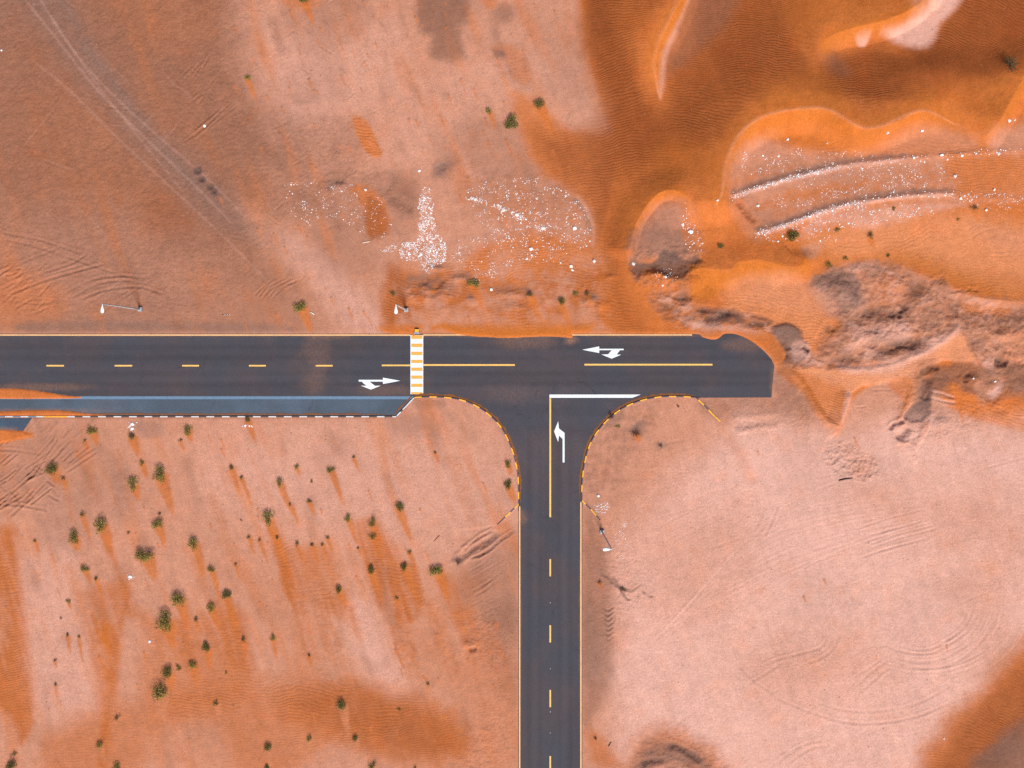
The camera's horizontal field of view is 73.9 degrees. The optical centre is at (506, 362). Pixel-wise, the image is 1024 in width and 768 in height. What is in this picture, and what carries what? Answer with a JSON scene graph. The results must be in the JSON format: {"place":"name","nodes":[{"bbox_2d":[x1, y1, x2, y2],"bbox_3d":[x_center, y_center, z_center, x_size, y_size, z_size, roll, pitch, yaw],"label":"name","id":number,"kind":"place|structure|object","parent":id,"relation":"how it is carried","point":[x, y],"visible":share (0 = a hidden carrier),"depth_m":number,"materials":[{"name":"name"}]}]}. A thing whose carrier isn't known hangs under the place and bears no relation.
{"place":"outdoors","nodes":[
{"label":"outdoors","id":0,"kind":"place"},
{"bbox_2d":[0,334,773,767],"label":"road","id":1,"kind":"structure","parent":0,"point":[550,404],"depth_m":121.00,"materials":[{"name":"grey asphalt"}]},
{"bbox_2d":[416,393,521,500],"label":"gutter sand","id":2,"kind":"structure","parent":1,"relation":"on","point":[452,395],"depth_m":120.97,"materials":[{"name":"orange sand"}]},
{"bbox_2d":[579,393,693,498],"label":"gutter sand","id":3,"kind":"structure","parent":1,"relation":"on","point":[616,409],"depth_m":120.97,"materials":[{"name":"orange sand"}]},
{"bbox_2d":[0,0,1023,767],"bbox_3d":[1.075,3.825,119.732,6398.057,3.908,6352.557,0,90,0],"label":"ground","id":4,"kind":"structure","parent":0,"point":[898,582],"depth_m":120.97,"materials":[{"name":"orange sand"}]},
{"bbox_2d":[5,760,16,767],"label":"desert shrub","id":5,"kind":"object","parent":4,"relation":"on","point":[11,765],"visible":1,"depth_m":120.49,"materials":[{"name":"green plant"}]},
{"bbox_2d":[0,418,31,430],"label":"apron","id":6,"kind":"object","parent":4,"relation":"on","point":[18,424],"visible":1,"depth_m":120.91,"materials":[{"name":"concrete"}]},
{"bbox_2d":[45,463,57,475],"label":"desert shrub","id":7,"kind":"object","parent":4,"relation":"on","point":[52,467],"visible":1,"depth_m":120.56,"materials":[{"name":"green plant"}]},
{"bbox_2d":[67,530,77,544],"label":"desert shrub","id":8,"kind":"object","parent":4,"relation":"on","point":[74,537],"visible":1,"depth_m":120.46,"materials":[{"name":"green plant"}]},
{"bbox_2d":[80,564,90,572],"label":"desert shrub","id":9,"kind":"object","parent":4,"relation":"on","point":[84,568],"visible":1,"depth_m":120.58,"materials":[{"name":"green plant"}]},
{"bbox_2d":[85,426,97,433],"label":"desert shrub","id":10,"kind":"object","parent":4,"relation":"on","point":[93,430],"visible":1,"depth_m":120.61,"materials":[{"name":"green plant"}]},
{"bbox_2d":[93,515,106,533],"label":"desert shrub","id":11,"kind":"object","parent":4,"relation":"on","point":[99,524],"visible":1,"depth_m":120.28,"materials":[{"name":"green plant"}]},
{"bbox_2d":[101,303,142,312],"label":"street lamp","id":12,"kind":"object","parent":4,"relation":"on","point":[139,309],"visible":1,"depth_m":115.41,"materials":[{"name":"metal"}]},
{"bbox_2d":[124,477,138,492],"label":"desert shrub","id":13,"kind":"object","parent":4,"relation":"on","point":[131,481],"visible":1,"depth_m":120.58,"materials":[{"name":"green plant"}]},
{"bbox_2d":[134,550,155,562],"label":"desert shrub","id":14,"kind":"object","parent":4,"relation":"on","point":[143,555],"visible":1,"depth_m":120.08,"materials":[{"name":"green plant"}]},
{"bbox_2d":[151,518,163,529],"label":"desert shrub","id":15,"kind":"object","parent":4,"relation":"on","point":[157,521],"visible":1,"depth_m":120.47,"materials":[{"name":"green plant"}]},
{"bbox_2d":[152,465,164,483],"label":"desert shrub","id":16,"kind":"object","parent":4,"relation":"on","point":[159,474],"visible":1,"depth_m":120.28,"materials":[{"name":"green plant"}]},
{"bbox_2d":[150,683,167,700],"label":"desert shrub","id":17,"kind":"object","parent":4,"relation":"on","point":[163,693],"visible":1,"depth_m":120.19,"materials":[{"name":"green plant"}]},
{"bbox_2d":[154,610,172,633],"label":"desert shrub","id":18,"kind":"object","parent":4,"relation":"on","point":[165,619],"visible":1,"depth_m":120.01,"materials":[{"name":"green plant"}]},
{"bbox_2d":[160,665,172,679],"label":"desert shrub","id":19,"kind":"object","parent":4,"relation":"on","point":[166,671],"visible":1,"depth_m":120.40,"materials":[{"name":"green plant"}]},
{"bbox_2d":[169,593,185,606],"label":"desert shrub","id":20,"kind":"object","parent":4,"relation":"on","point":[175,599],"visible":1,"depth_m":120.13,"materials":[{"name":"green plant"}]},
{"bbox_2d":[184,425,192,436],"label":"desert shrub","id":21,"kind":"object","parent":4,"relation":"on","point":[187,429],"visible":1,"depth_m":120.63,"materials":[{"name":"green plant"}]},
{"bbox_2d":[188,536,197,551],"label":"desert shrub","id":22,"kind":"object","parent":4,"relation":"on","point":[193,542],"visible":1,"depth_m":120.39,"materials":[{"name":"green plant"}]},
{"bbox_2d":[0,416,395,416],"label":"kerb","id":23,"kind":"structure","parent":4,"relation":"on","point":[197,416],"depth_m":120.85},
{"bbox_2d":[200,642,209,653],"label":"desert shrub","id":24,"kind":"object","parent":4,"relation":"on","point":[205,647],"visible":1,"depth_m":120.55,"materials":[{"name":"green plant"}]},
{"bbox_2d":[0,399,410,415],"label":"parking lane","id":25,"kind":"structure","parent":4,"relation":"on","point":[269,406],"depth_m":121.01,"materials":[{"name":"asphalt"}]},
{"bbox_2d":[97,413,393,414],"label":"gutter sand","id":26,"kind":"structure","parent":25,"relation":"on","point":[237,414],"depth_m":120.97,"materials":[{"name":"orange sand"}]},
{"bbox_2d":[394,396,411,414],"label":"gutter sand","id":27,"kind":"structure","parent":25,"relation":"on","point":[400,407],"depth_m":120.97,"materials":[{"name":"orange sand"}]},
{"bbox_2d":[207,604,214,613],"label":"desert shrub","id":28,"kind":"object","parent":4,"relation":"on","point":[209,606],"visible":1,"depth_m":120.52,"materials":[{"name":"green plant"}]},
{"bbox_2d":[220,590,231,598],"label":"desert shrub","id":29,"kind":"object","parent":4,"relation":"on","point":[225,595],"visible":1,"depth_m":120.48,"materials":[{"name":"green plant"}]},
{"bbox_2d":[263,743,271,750],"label":"desert shrub","id":30,"kind":"object","parent":4,"relation":"on","point":[269,747],"visible":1,"depth_m":120.68,"materials":[{"name":"green plant"}]},
{"bbox_2d":[261,511,274,525],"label":"desert shrub","id":31,"kind":"object","parent":4,"relation":"on","point":[266,516],"visible":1,"depth_m":120.48,"materials":[{"name":"green plant"}]},
{"bbox_2d":[292,301,305,311],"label":"desert shrub","id":32,"kind":"object","parent":4,"relation":"on","point":[298,309],"visible":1,"depth_m":120.46,"materials":[{"name":"green plant"}]},
{"bbox_2d":[335,700,346,709],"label":"desert shrub","id":33,"kind":"object","parent":4,"relation":"on","point":[340,704],"visible":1,"depth_m":120.49,"materials":[{"name":"green plant"}]},
{"bbox_2d":[367,564,373,573],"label":"desert shrub","id":34,"kind":"object","parent":4,"relation":"on","point":[370,570],"visible":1,"depth_m":120.62,"materials":[{"name":"green plant"}]},
{"bbox_2d":[367,516,374,527],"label":"desert shrub","id":35,"kind":"object","parent":4,"relation":"on","point":[371,523],"visible":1,"depth_m":120.47,"materials":[{"name":"green plant"}]},
{"bbox_2d":[395,502,403,512],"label":"desert shrub","id":36,"kind":"object","parent":4,"relation":"on","point":[399,506],"visible":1,"depth_m":120.49,"materials":[{"name":"green plant"}]},
{"bbox_2d":[394,304,408,313],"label":"street lamp","id":37,"kind":"object","parent":4,"relation":"on","point":[404,309],"visible":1,"depth_m":112.09,"materials":[{"name":"metal"}]},
{"bbox_2d":[400,563,407,571],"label":"desert shrub","id":38,"kind":"object","parent":4,"relation":"on","point":[403,567],"visible":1,"depth_m":120.59,"materials":[{"name":"green plant"}]},
{"bbox_2d":[428,566,442,575],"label":"desert shrub","id":39,"kind":"object","parent":4,"relation":"on","point":[432,572],"visible":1,"depth_m":120.41,"materials":[{"name":"green plant"}]},
{"bbox_2d":[414,396,518,503],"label":"kerb","id":40,"kind":"structure","parent":4,"relation":"on","point":[493,419],"depth_m":120.85,"materials":[{"name":"concrete"}]},
{"bbox_2d":[465,279,479,286],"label":"desert shrub","id":41,"kind":"object","parent":4,"relation":"on","point":[473,281],"visible":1,"depth_m":120.31,"materials":[{"name":"green plant"}]},
{"bbox_2d":[497,504,518,524],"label":"kerb","id":42,"kind":"structure","parent":4,"relation":"on","point":[508,513],"depth_m":120.85,"materials":[{"name":"yellow concrete"}]},
{"bbox_2d":[505,480,510,490],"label":"desert shrub","id":43,"kind":"object","parent":4,"relation":"on","point":[509,481],"visible":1,"depth_m":120.61,"materials":[{"name":"green plant"}]},
{"bbox_2d":[1,2,1021,758],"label":"pebbles","id":44,"kind":"object","parent":4,"relation":"on","point":[705,308],"visible":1,"depth_m":120.94,"materials":[{"name":"stone"}]},
{"bbox_2d":[504,114,518,128],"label":"desert shrub","id":45,"kind":"object","parent":4,"relation":"on","point":[511,122],"visible":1,"depth_m":120.50,"materials":[{"name":"green plant"}]},
{"bbox_2d":[533,98,544,109],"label":"desert shrub","id":46,"kind":"object","parent":4,"relation":"on","point":[537,103],"visible":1,"depth_m":120.41,"materials":[{"name":"green plant"}]},
{"bbox_2d":[582,500,599,519],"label":"kerb","id":47,"kind":"structure","parent":4,"relation":"on","point":[591,509],"depth_m":120.85,"materials":[{"name":"yellow concrete"}]},
{"bbox_2d":[600,530,611,550],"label":"street lamp","id":48,"kind":"object","parent":4,"relation":"on","point":[602,532],"visible":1,"depth_m":113.59,"materials":[{"name":"metal"}]},
{"bbox_2d":[581,396,695,498],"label":"kerb","id":49,"kind":"structure","parent":4,"relation":"on","point":[608,419],"depth_m":120.85,"materials":[{"name":"yellow concrete"}]},
{"bbox_2d":[286,148,1022,558],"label":"rubble","id":50,"kind":"object","parent":4,"relation":"on","point":[422,230],"visible":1,"depth_m":120.89,"materials":[{"name":"white stone"}]},
{"bbox_2d":[696,397,719,420],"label":"kerb","id":51,"kind":"structure","parent":4,"relation":"on","point":[707,409],"depth_m":120.85,"materials":[{"name":"yellow concrete"}]},
{"bbox_2d":[787,230,799,241],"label":"desert shrub","id":52,"kind":"object","parent":4,"relation":"on","point":[794,235],"visible":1,"depth_m":120.41,"materials":[{"name":"green plant"}]},
{"bbox_2d":[1003,54,1019,71],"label":"desert shrub","id":53,"kind":"object","parent":4,"relation":"on","point":[1008,60],"visible":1,"depth_m":119.11,"materials":[{"name":"grey plant"}]}
]}

